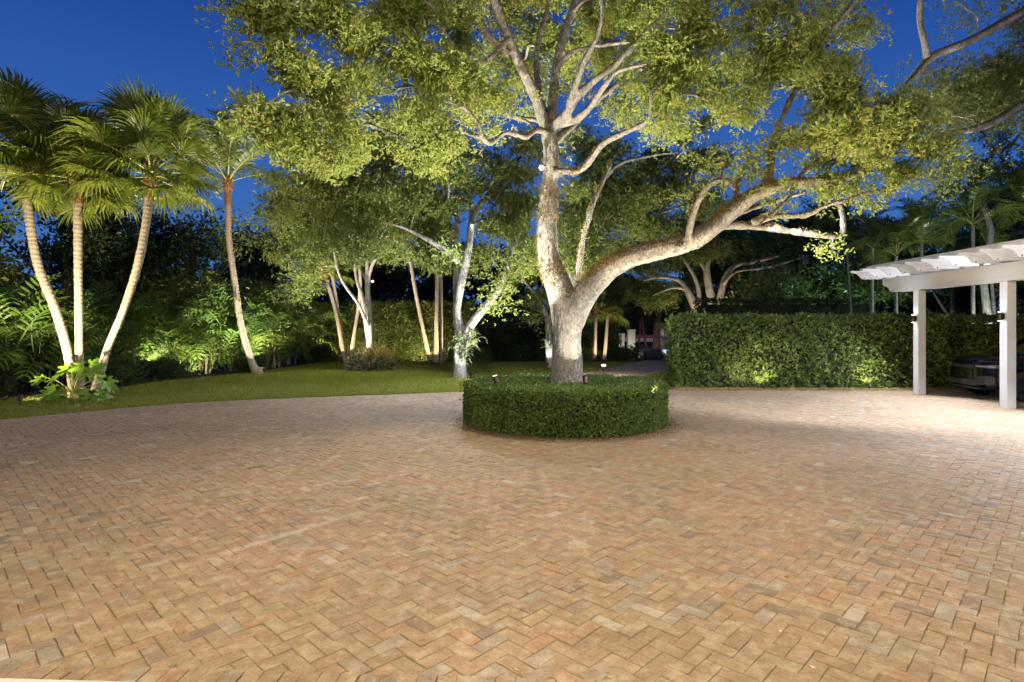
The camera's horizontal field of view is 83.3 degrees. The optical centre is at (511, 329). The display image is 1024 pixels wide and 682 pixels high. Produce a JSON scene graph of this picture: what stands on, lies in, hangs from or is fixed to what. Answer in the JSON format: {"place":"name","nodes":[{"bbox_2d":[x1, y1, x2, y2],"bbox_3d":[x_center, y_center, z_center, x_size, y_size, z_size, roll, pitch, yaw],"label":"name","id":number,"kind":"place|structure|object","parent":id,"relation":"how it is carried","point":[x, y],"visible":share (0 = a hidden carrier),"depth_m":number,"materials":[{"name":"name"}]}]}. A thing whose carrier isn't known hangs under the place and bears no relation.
{"place":"outdoors","nodes":[
{"label":"outdoors","id":0,"kind":"place"},
{"bbox_2d":[0,360,641,419],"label":"lawn","id":1,"kind":"structure","parent":0,"point":[4,411],"depth_m":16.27,"materials":[{"name":"green plant"}]},
{"bbox_2d":[0,64,100,394],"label":"palm tree","id":2,"kind":"object","parent":1,"relation":"on","point":[18,104],"visible":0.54,"depth_m":15.20,"materials":[{"name":"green plant"}]},
{"bbox_2d":[0,89,143,394],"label":"palm tree","id":3,"kind":"object","parent":1,"relation":"on","point":[33,187],"visible":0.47,"depth_m":15.31,"materials":[{"name":"green plant"}]},
{"bbox_2d":[29,358,118,401],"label":"philodendron","id":4,"kind":"object","parent":1,"relation":"on","point":[89,369],"visible":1,"depth_m":14.90,"materials":[{"name":"green plant"}]},
{"bbox_2d":[46,76,224,390],"bbox_3d":[-10.078,-2.318,15.595,4.225,8.440,4.325,0,0,0],"label":"palm tree","id":5,"kind":"object","parent":1,"relation":"on","point":[149,131],"visible":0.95,"depth_m":15.08,"materials":[{"name":"green plant"}]},
{"bbox_2d":[160,101,295,374],"bbox_3d":[-11.404,-3.578,22.875,5.829,11.162,5.895,0,0,-34],"label":"palm tree","id":6,"kind":"object","parent":1,"relation":"on","point":[229,154],"visible":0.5,"depth_m":22.88,"materials":[{"name":"green plant"}]},
{"bbox_2d":[266,293,345,364],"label":"areca clump","id":7,"kind":"object","parent":1,"relation":"on","point":[309,327],"visible":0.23,"depth_m":29.30,"materials":[{"name":"green plant"}]},
{"bbox_2d":[297,343,340,363],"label":"shrub","id":8,"kind":"object","parent":1,"relation":"on","point":[319,354],"visible":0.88,"depth_m":30.64,"materials":[{"name":"green plant"}]},
{"bbox_2d":[291,244,355,363],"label":"palm tree","id":9,"kind":"object","parent":1,"relation":"on","point":[331,296],"visible":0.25,"depth_m":29.41,"materials":[{"name":"beige plant"}]},
{"bbox_2d":[238,169,418,349],"bbox_3d":[-8.058,-2.958,26.252,8.212,9.676,5.808,0,0,0],"label":"multi stem tree","id":10,"kind":"object","parent":1,"relation":"on","point":[319,258],"visible":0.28,"depth_m":25.82,"materials":[{"name":"green plant"}]},
{"bbox_2d":[309,243,362,358],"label":"palm tree","id":11,"kind":"object","parent":1,"relation":"on","point":[333,280],"visible":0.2,"depth_m":29.84,"materials":[{"name":"beige plant"}]},
{"bbox_2d":[349,239,377,358],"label":"palm tree","id":12,"kind":"object","parent":1,"relation":"on","point":[352,347],"visible":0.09,"depth_m":29.42,"materials":[{"name":"beige plant"}]},
{"bbox_2d":[343,341,399,371],"bbox_3d":[-6.263,1.252,25.596,2.535,1.630,2.331,0,0,0],"label":"bromeliad mound","id":13,"kind":"object","parent":1,"relation":"on","point":[375,358],"visible":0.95,"depth_m":25.07,"materials":[{"name":"green plant"}]},
{"bbox_2d":[226,95,570,378],"bbox_3d":[-3.670,-3.304,21.063,11.694,10.523,6.837,0,0,0],"label":"oak tree","id":14,"kind":"object","parent":1,"relation":"on","point":[422,205],"visible":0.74,"depth_m":20.21,"materials":[{"name":"green plant"}]},
{"bbox_2d":[448,331,462,350],"bbox_3d":[-2.034,0.455,20.836,0.633,0.793,0.657,0,0,0],"label":"bromeliad","id":15,"kind":"object","parent":14,"relation":"attached to","point":[457,339],"visible":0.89,"depth_m":20.90,"materials":[{"name":"green plant"}]},
{"bbox_2d":[454,342,474,363],"bbox_3d":[-1.769,0.901,20.837,0.859,0.886,0.461,0,0,0],"label":"bromeliad","id":16,"kind":"object","parent":14,"relation":"attached to","point":[462,356],"visible":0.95,"depth_m":20.86,"materials":[{"name":"green plant"}]},
{"bbox_2d":[454,336,479,353],"bbox_3d":[-1.596,0.578,20.770,0.897,0.747,0.619,0,0,0],"label":"bromeliad","id":17,"kind":"object","parent":14,"relation":"attached to","point":[465,348],"visible":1,"depth_m":20.85,"materials":[{"name":"green plant"}]},
{"bbox_2d":[466,330,487,344],"bbox_3d":[-1.332,0.290,20.873,0.773,0.642,0.493,0,0,-45],"label":"bromeliad","id":18,"kind":"object","parent":14,"relation":"attached to","point":[472,336],"visible":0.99,"depth_m":20.96,"materials":[{"name":"green plant"}]},
{"bbox_2d":[386,232,432,362],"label":"palm tree","id":19,"kind":"object","parent":1,"relation":"on","point":[425,341],"visible":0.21,"depth_m":29.41,"materials":[{"name":"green plant"}]},
{"bbox_2d":[410,217,464,362],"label":"palm tree","id":20,"kind":"object","parent":1,"relation":"on","point":[436,336],"visible":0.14,"depth_m":29.40,"materials":[{"name":"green plant"}]},
{"bbox_2d":[426,216,464,362],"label":"palm tree","id":21,"kind":"object","parent":1,"relation":"on","point":[450,225],"visible":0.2,"depth_m":29.92,"materials":[{"name":"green plant"}]},
{"bbox_2d":[451,345,501,361],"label":"shrub","id":22,"kind":"object","parent":1,"relation":"on","point":[479,355],"visible":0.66,"depth_m":31.66,"materials":[{"name":"green plant"}]},
{"bbox_2d":[498,221,570,367],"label":"slim tree","id":23,"kind":"object","parent":1,"relation":"on","point":[537,299],"visible":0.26,"depth_m":26.89,"materials":[{"name":"green plant"}]},
{"bbox_2d":[537,326,552,335],"bbox_3d":[1.619,0.041,26.768,0.931,0.632,0.489,0,0,39],"label":"bromeliad","id":24,"kind":"object","parent":23,"relation":"attached to","point":[549,331],"visible":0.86,"depth_m":26.75,"materials":[{"name":"green plant"}]},
{"bbox_2d":[542,335,551,350],"bbox_3d":[1.646,0.658,26.687,0.636,0.832,0.678,0,0,0],"label":"bromeliad","id":25,"kind":"object","parent":23,"relation":"attached to","point":[547,343],"visible":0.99,"depth_m":26.74,"materials":[{"name":"green plant"}]},
{"bbox_2d":[581,343,602,362],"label":"shrub","id":26,"kind":"object","parent":1,"relation":"on","point":[587,355],"visible":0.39,"depth_m":31.12,"materials":[{"name":"green plant"}]},
{"bbox_2d":[585,290,618,357],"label":"palm tree","id":27,"kind":"object","parent":1,"relation":"on","point":[602,298],"visible":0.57,"depth_m":29.89,"materials":[{"name":"green plant"}]},
{"bbox_2d":[589,285,632,359],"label":"palm tree","id":28,"kind":"object","parent":1,"relation":"on","point":[617,313],"visible":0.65,"depth_m":30.40,"materials":[{"name":"green plant"}]},
{"bbox_2d":[597,342,646,361],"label":"shrub","id":29,"kind":"object","parent":1,"relation":"on","point":[624,353],"visible":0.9,"depth_m":32.26,"materials":[{"name":"green plant"}]},
{"bbox_2d":[0,343,659,397],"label":"ground","id":30,"kind":"structure","parent":0,"point":[29,390],"depth_m":23.28,"materials":[{"name":"green plant"}]},
{"bbox_2d":[0,299,13,375],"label":"areca clump","id":31,"kind":"object","parent":30,"relation":"on","point":[7,328],"visible":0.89,"depth_m":15.66,"materials":[{"name":"green plant"}]},
{"bbox_2d":[0,366,27,398],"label":"shrub","id":32,"kind":"object","parent":30,"relation":"on","point":[5,382],"visible":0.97,"depth_m":15.50,"materials":[{"name":"green plant"}]},
{"bbox_2d":[0,188,59,310],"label":"broadleaf tree","id":33,"kind":"object","parent":30,"relation":"on","point":[7,276],"visible":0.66,"depth_m":18.39,"materials":[{"name":"green plant"}]},
{"bbox_2d":[0,272,74,388],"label":"areca clump","id":34,"kind":"object","parent":30,"relation":"on","point":[26,332],"visible":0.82,"depth_m":16.55,"materials":[{"name":"green plant"}]},
{"bbox_2d":[8,288,158,386],"bbox_3d":[-14.165,0.225,18.215,4.687,3.166,5.049,0,0,0],"label":"areca clump","id":35,"kind":"object","parent":30,"relation":"on","point":[90,340],"visible":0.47,"depth_m":17.96,"materials":[{"name":"green plant"}]},
{"bbox_2d":[0,162,168,377],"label":"broadleaf tree","id":36,"kind":"object","parent":30,"relation":"on","point":[104,247],"visible":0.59,"depth_m":20.88,"materials":[{"name":"green plant"}]},
{"bbox_2d":[3,274,180,374],"bbox_3d":[-19.744,-0.234,21.813,1.873,4.425,24.579,0,0,0],"label":"boundary hedge","id":37,"kind":"object","parent":30,"relation":"on","point":[24,286],"visible":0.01,"depth_m":23.64,"materials":[{"name":"green plant"}]},
{"bbox_2d":[26,279,187,375],"bbox_3d":[-13.903,-0.018,19.977,4.412,3.657,5.610,0,0,-17],"label":"areca clump","id":38,"kind":"object","parent":30,"relation":"on","point":[136,330],"visible":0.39,"depth_m":19.93,"materials":[{"name":"green plant"}]},
{"bbox_2d":[96,353,153,385],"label":"shrub","id":39,"kind":"object","parent":30,"relation":"on","point":[123,376],"visible":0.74,"depth_m":19.02,"materials":[{"name":"green plant"}]},
{"bbox_2d":[40,214,213,365],"bbox_3d":[-15.265,-1.479,23.786,6.057,6.557,5.098,0,0,0],"label":"broadleaf tree","id":40,"kind":"object","parent":30,"relation":"on","point":[153,257],"visible":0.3,"depth_m":23.39,"materials":[{"name":"green plant"}]},
{"bbox_2d":[143,351,197,379],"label":"shrub","id":41,"kind":"object","parent":30,"relation":"on","point":[169,367],"visible":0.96,"depth_m":20.68,"materials":[{"name":"green plant"}]},
{"bbox_2d":[99,256,250,339],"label":"ornamental tree","id":42,"kind":"object","parent":30,"relation":"on","point":[190,283],"visible":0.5,"depth_m":22.67,"materials":[{"name":"green plant"}]},
{"bbox_2d":[114,289,250,376],"bbox_3d":[-13.096,0.147,21.669,4.794,3.329,4.845,0,0,0],"label":"areca clump","id":43,"kind":"object","parent":30,"relation":"on","point":[178,331],"visible":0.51,"depth_m":21.59,"materials":[{"name":"green plant"}]},
{"bbox_2d":[110,204,273,362],"bbox_3d":[-14.101,-1.995,25.561,6.966,7.590,5.244,0,0,0],"label":"broadleaf tree","id":44,"kind":"object","parent":30,"relation":"on","point":[218,239],"visible":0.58,"depth_m":25.16,"materials":[{"name":"green plant"}]},
{"bbox_2d":[137,279,257,374],"bbox_3d":[-12.442,-0.144,23.172,4.176,3.911,5.013,0,0,0],"label":"areca clump","id":45,"kind":"object","parent":30,"relation":"on","point":[215,350],"visible":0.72,"depth_m":22.90,"materials":[{"name":"green plant"}]},
{"bbox_2d":[198,221,297,352],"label":"broadleaf tree","id":46,"kind":"object","parent":30,"relation":"on","point":[261,268],"visible":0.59,"depth_m":34.11,"materials":[{"name":"green plant"}]},
{"bbox_2d":[226,351,272,371],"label":"shrub","id":47,"kind":"object","parent":30,"relation":"on","point":[238,364],"visible":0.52,"depth_m":24.44,"materials":[{"name":"green plant"}]},
{"bbox_2d":[210,282,293,370],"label":"areca clump","id":48,"kind":"object","parent":30,"relation":"on","point":[261,325],"visible":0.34,"depth_m":25.12,"materials":[{"name":"green plant"}]},
{"bbox_2d":[222,268,323,366],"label":"ornamental tree","id":49,"kind":"object","parent":30,"relation":"on","point":[285,296],"visible":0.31,"depth_m":26.81,"materials":[{"name":"green plant"}]},
{"bbox_2d":[237,289,320,367],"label":"areca clump","id":50,"kind":"object","parent":30,"relation":"on","point":[276,351],"visible":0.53,"depth_m":26.84,"materials":[{"name":"green plant"}]},
{"bbox_2d":[327,243,417,300],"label":"broadleaf tree","id":51,"kind":"object","parent":30,"relation":"on","point":[392,280],"visible":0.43,"depth_m":37.14,"materials":[{"name":"green plant"}]},
{"bbox_2d":[292,297,475,361],"bbox_3d":[-7.373,-0.021,33.459,10.539,3.873,1.724,0,0,0],"label":"boundary hedge","id":52,"kind":"object","parent":30,"relation":"on","point":[396,326],"visible":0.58,"depth_m":32.97,"materials":[{"name":"green plant"}]},
{"bbox_2d":[400,238,493,306],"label":"broadleaf tree","id":53,"kind":"object","parent":30,"relation":"on","point":[426,289],"visible":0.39,"depth_m":37.80,"materials":[{"name":"green plant"}]},
{"bbox_2d":[8,268,1023,329],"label":"distant treeline","id":54,"kind":"object","parent":30,"relation":"on","point":[932,303],"visible":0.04,"depth_m":78.31,"materials":[{"name":"green plant"}]},
{"bbox_2d":[464,244,568,311],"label":"broadleaf tree","id":55,"kind":"object","parent":30,"relation":"on","point":[514,297],"visible":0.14,"depth_m":37.35,"materials":[{"name":"green plant"}]},
{"bbox_2d":[473,303,622,361],"bbox_3d":[2.043,0.123,33.591,8.747,3.628,1.707,0,0,0],"label":"boundary hedge","id":56,"kind":"object","parent":30,"relation":"on","point":[499,335],"visible":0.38,"depth_m":33.18,"materials":[{"name":"green plant"}]},
{"bbox_2d":[522,238,625,306],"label":"broadleaf tree","id":57,"kind":"object","parent":30,"relation":"on","point":[567,273],"visible":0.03,"depth_m":38.69,"materials":[{"name":"green plant"}]},
{"bbox_2d":[193,0,974,383],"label":"oak tree","id":58,"kind":"object","parent":30,"relation":"on","point":[799,62],"visible":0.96,"depth_m":10.19,"materials":[{"name":"green plant"}]},
{"bbox_2d":[768,220,773,227],"bbox_3d":[4.659,-1.897,10.357,0.108,0.128,0.153,0,0,26],"label":"tree lamp","id":59,"kind":"object","parent":58,"relation":"attached to","point":[770,224],"visible":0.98,"depth_m":10.33,"materials":[{"name":"brown metal"}]},
{"bbox_2d":[619,333,624,345],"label":"garden wall","id":60,"kind":"structure","parent":30,"relation":"on","point":[623,339],"depth_m":34.75,"materials":[{"name":"white paint"}]},
{"bbox_2d":[627,329,635,358],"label":"gate pillar","id":61,"kind":"structure","parent":30,"relation":"on","point":[630,337],"depth_m":34.09,"materials":[{"name":"white paint"}]},
{"bbox_2d":[635,335,672,358],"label":"driveway gate","id":62,"kind":"structure","parent":61,"relation":"attached to","point":[651,353],"depth_m":34.48,"materials":[{"name":"metal"}]},
{"bbox_2d":[625,335,668,341],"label":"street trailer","id":63,"kind":"object","parent":30,"relation":"on","point":[636,339],"visible":0.03,"depth_m":60.90,"materials":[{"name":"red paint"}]},
{"bbox_2d":[557,111,738,282],"bbox_3d":[4.338,-2.759,20.066,7.349,9.313,4.211,0,0,-19],"label":"leaning tree","id":64,"kind":"object","parent":30,"relation":"on","point":[625,207],"visible":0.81,"depth_m":19.35,"materials":[{"name":"green plant"}]},
{"bbox_2d":[619,312,691,344],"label":"verge hedge","id":65,"kind":"object","parent":30,"relation":"on","point":[648,324],"visible":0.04,"depth_m":70.12,"materials":[{"name":"green plant"}]},
{"bbox_2d":[621,275,692,348],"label":"banyan tree","id":66,"kind":"object","parent":30,"relation":"on","point":[637,310],"visible":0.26,"depth_m":45.77,"materials":[{"name":"green plant"}]},
{"bbox_2d":[656,317,668,359],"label":"gate pillar","id":67,"kind":"structure","parent":30,"relation":"on","point":[662,325],"depth_m":35.09,"materials":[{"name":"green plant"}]},
{"bbox_2d":[659,254,769,312],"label":"broadleaf tree","id":68,"kind":"object","parent":30,"relation":"on","point":[717,272],"visible":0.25,"depth_m":34.72,"materials":[{"name":"green plant"}]},
{"bbox_2d":[714,218,822,298],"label":"broadleaf tree","id":69,"kind":"object","parent":30,"relation":"on","point":[736,281],"visible":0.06,"depth_m":35.19,"materials":[{"name":"green plant"}]},
{"bbox_2d":[713,262,842,303],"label":"broadleaf tree","id":70,"kind":"object","parent":30,"relation":"on","point":[772,285],"visible":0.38,"depth_m":27.75,"materials":[{"name":"green plant"}]},
{"bbox_2d":[798,253,808,284],"bbox_3d":[15.660,-1.150,31.000,0.540,5.900,0.300,0,0,0],"label":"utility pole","id":71,"kind":"object","parent":30,"relation":"on","point":[805,260],"visible":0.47,"depth_m":30.91,"materials":[{"name":"grey wood"}]},
{"bbox_2d":[768,220,893,310],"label":"broadleaf tree","id":72,"kind":"object","parent":30,"relation":"on","point":[876,306],"visible":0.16,"depth_m":32.67,"materials":[{"name":"green plant"}]},
{"bbox_2d":[846,253,851,313],"bbox_3d":[14.122,-0.698,24.000,0.465,5.004,0.120,0,0,0],"label":"utility pole","id":73,"kind":"object","parent":30,"relation":"on","point":[849,288],"visible":0.52,"depth_m":23.96,"materials":[{"name":"brown wood"}]},
{"bbox_2d":[823,201,924,313],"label":"palm tree","id":74,"kind":"object","parent":30,"relation":"on","point":[873,231],"visible":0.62,"depth_m":22.66,"materials":[{"name":"green plant"}]},
{"bbox_2d":[798,188,962,314],"bbox_3d":[17.980,-2.806,28.972,7.621,9.212,7.068,0,0,0],"label":"broadleaf tree","id":75,"kind":"object","parent":30,"relation":"on","point":[860,287],"visible":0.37,"depth_m":27.98,"materials":[{"name":"green plant"}]},
{"bbox_2d":[844,208,947,323],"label":"palm tree","id":76,"kind":"object","parent":30,"relation":"on","point":[895,238],"visible":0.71,"depth_m":21.55,"materials":[{"name":"green plant"}]},
{"bbox_2d":[875,191,982,257],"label":"palm tree","id":77,"kind":"object","parent":30,"relation":"on","point":[914,249],"visible":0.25,"depth_m":24.38,"materials":[{"name":"green plant"}]},
{"bbox_2d":[887,245,1023,323],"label":"broadleaf tree","id":78,"kind":"object","parent":30,"relation":"on","point":[963,293],"visible":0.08,"depth_m":25.34,"materials":[{"name":"green plant"}]},
{"bbox_2d":[900,165,1023,323],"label":"palm tree","id":79,"kind":"object","parent":30,"relation":"on","point":[972,195],"visible":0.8,"depth_m":20.81,"materials":[{"name":"green plant"}]},
{"bbox_2d":[914,184,1023,310],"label":"broadleaf tree","id":80,"kind":"object","parent":30,"relation":"on","point":[1019,225],"visible":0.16,"depth_m":26.69,"materials":[{"name":"green plant"}]},
{"bbox_2d":[928,115,1023,323],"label":"tree","id":81,"kind":"object","parent":30,"relation":"on","point":[985,299],"visible":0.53,"depth_m":21.04,"materials":[{"name":"green plant"}]},
{"bbox_2d":[947,215,1023,314],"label":"palm tree","id":82,"kind":"object","parent":30,"relation":"on","point":[1000,237],"visible":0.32,"depth_m":23.43,"materials":[{"name":"green plant"}]},
{"bbox_2d":[967,164,1023,228],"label":"palm tree","id":83,"kind":"object","parent":30,"relation":"on","point":[1017,188],"visible":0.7,"depth_m":20.05,"materials":[{"name":"green plant"}]},
{"bbox_2d":[0,389,1023,681],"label":"driveway","id":84,"kind":"structure","parent":0,"point":[732,535],"depth_m":4.84,"materials":[{"name":"brick"}]},
{"bbox_2d":[0,678,119,681],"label":"stone step","id":85,"kind":"object","parent":84,"relation":"on","point":[21,680],"depth_m":2.85,"materials":[{"name":"beige stone"}]},
{"bbox_2d":[492,375,498,387],"bbox_3d":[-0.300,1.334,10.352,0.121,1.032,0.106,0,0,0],"label":"garden spotlight","id":86,"kind":"object","parent":84,"relation":"on","point":[495,378],"visible":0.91,"depth_m":10.31,"materials":[{"name":"black metal"}]},
{"bbox_2d":[0,392,1023,669],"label":"fallen leaves","id":87,"kind":"object","parent":84,"relation":"on","point":[490,500],"visible":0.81,"depth_m":6.00,"materials":[{"name":"brown plant"}]},
{"bbox_2d":[25,423,1023,656],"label":"joint weeds","id":88,"kind":"object","parent":84,"relation":"on","point":[659,489],"visible":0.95,"depth_m":5.65,"materials":[{"name":"green plant"}]},
{"bbox_2d":[436,414,685,444],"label":"leaf litter","id":89,"kind":"object","parent":84,"relation":"on","point":[619,438],"visible":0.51,"depth_m":9.74,"materials":[{"name":"brown plant"}]},
{"bbox_2d":[459,370,673,438],"bbox_3d":[1.037,1.367,11.395,4.171,0.968,4.115,0,0,0],"label":"ring hedge","id":90,"kind":"object","parent":84,"relation":"on","point":[543,406],"visible":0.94,"depth_m":9.79,"materials":[{"name":"green plant"}]},
{"bbox_2d":[582,376,587,385],"bbox_3d":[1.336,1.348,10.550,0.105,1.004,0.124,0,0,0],"label":"garden spotlight","id":91,"kind":"object","parent":84,"relation":"on","point":[585,380],"visible":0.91,"depth_m":10.51,"materials":[{"name":"black metal"}]},
{"bbox_2d":[676,385,963,389],"bbox_3d":[13.425,1.794,17.800,17.150,0.001,1.600,0,0,0],"label":"mulch strip","id":92,"kind":"object","parent":84,"relation":"on","point":[812,385],"visible":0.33,"depth_m":18.12,"materials":[{"name":"brown soil"}]},
{"bbox_2d":[669,386,999,390],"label":"mulch chips","id":93,"kind":"object","parent":92,"relation":"on","point":[828,389],"visible":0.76,"depth_m":17.15,"materials":[{"name":"brown wood"}]},
{"bbox_2d":[661,308,1023,388],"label":"clipped hedge","id":94,"kind":"object","parent":92,"relation":"on","point":[780,352],"visible":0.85,"depth_m":17.55,"materials":[{"name":"green plant"}]},
{"bbox_2d":[850,239,1023,408],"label":"pergola","id":95,"kind":"object","parent":84,"relation":"on","point":[1002,263],"visible":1,"depth_m":13.83,"materials":[{"name":"white paint"}]},
{"bbox_2d":[911,315,916,322],"bbox_3d":[11.152,-0.300,16.000,0.125,0.212,0.100,0,0,0],"label":"wall lamp","id":96,"kind":"object","parent":95,"relation":"attached to","point":[913,318],"visible":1,"depth_m":15.97,"materials":[{"name":"brown metal"}]},
{"bbox_2d":[997,312,1004,320],"bbox_3d":[11.152,-0.300,13.150,0.125,0.212,0.100,0,0,0],"label":"wall lamp","id":97,"kind":"object","parent":95,"relation":"attached to","point":[1000,316],"visible":1,"depth_m":13.11,"materials":[{"name":"brown metal"}]},
{"bbox_2d":[870,0,1023,208],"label":"overhanging tree","id":98,"kind":"object","parent":84,"relation":"on","point":[994,85],"visible":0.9,"depth_m":12.48,"materials":[{"name":"green plant"}]},
{"bbox_2d":[945,338,1023,401],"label":"parked suv","id":99,"kind":"object","parent":84,"relation":"on","point":[978,374],"visible":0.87,"depth_m":14.78,"materials":[{"name":"black paint"}]},
{"bbox_2d":[0,0,1023,333],"label":"sky","id":100,"kind":"structure","parent":0,"point":[74,47],"materials":[{"name":"blue"}]},
{"bbox_2d":[584,360,671,376],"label":"garden path","id":101,"kind":"structure","parent":0,"point":[644,367],"depth_m":26.62,"materials":[{"name":"brick"}]},
{"label":"side lawn","id":102,"kind":"structure","parent":0,"visible":0},
{"bbox_2d":[642,371,706,389],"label":"grass","id":103,"kind":"structure","parent":102,"relation":"on","point":[655,375],"depth_m":21.70,"materials":[{"name":"green plant"}]},
{"bbox_2d":[604,199,749,323],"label":"spreading tree","id":104,"kind":"object","parent":102,"relation":"on","point":[660,292],"visible":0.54,"depth_m":29.97,"materials":[{"name":"green plant"}]},
{"bbox_2d":[693,296,870,323],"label":"clipped hedge","id":105,"kind":"object","parent":102,"relation":"on","point":[779,308],"visible":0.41,"depth_m":24.62,"materials":[{"name":"green plant"}]},
{"bbox_2d":[699,198,866,303],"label":"twin trunk tree","id":106,"kind":"object","parent":102,"relation":"on","point":[792,246],"visible":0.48,"depth_m":30.37,"materials":[{"name":"green plant"}]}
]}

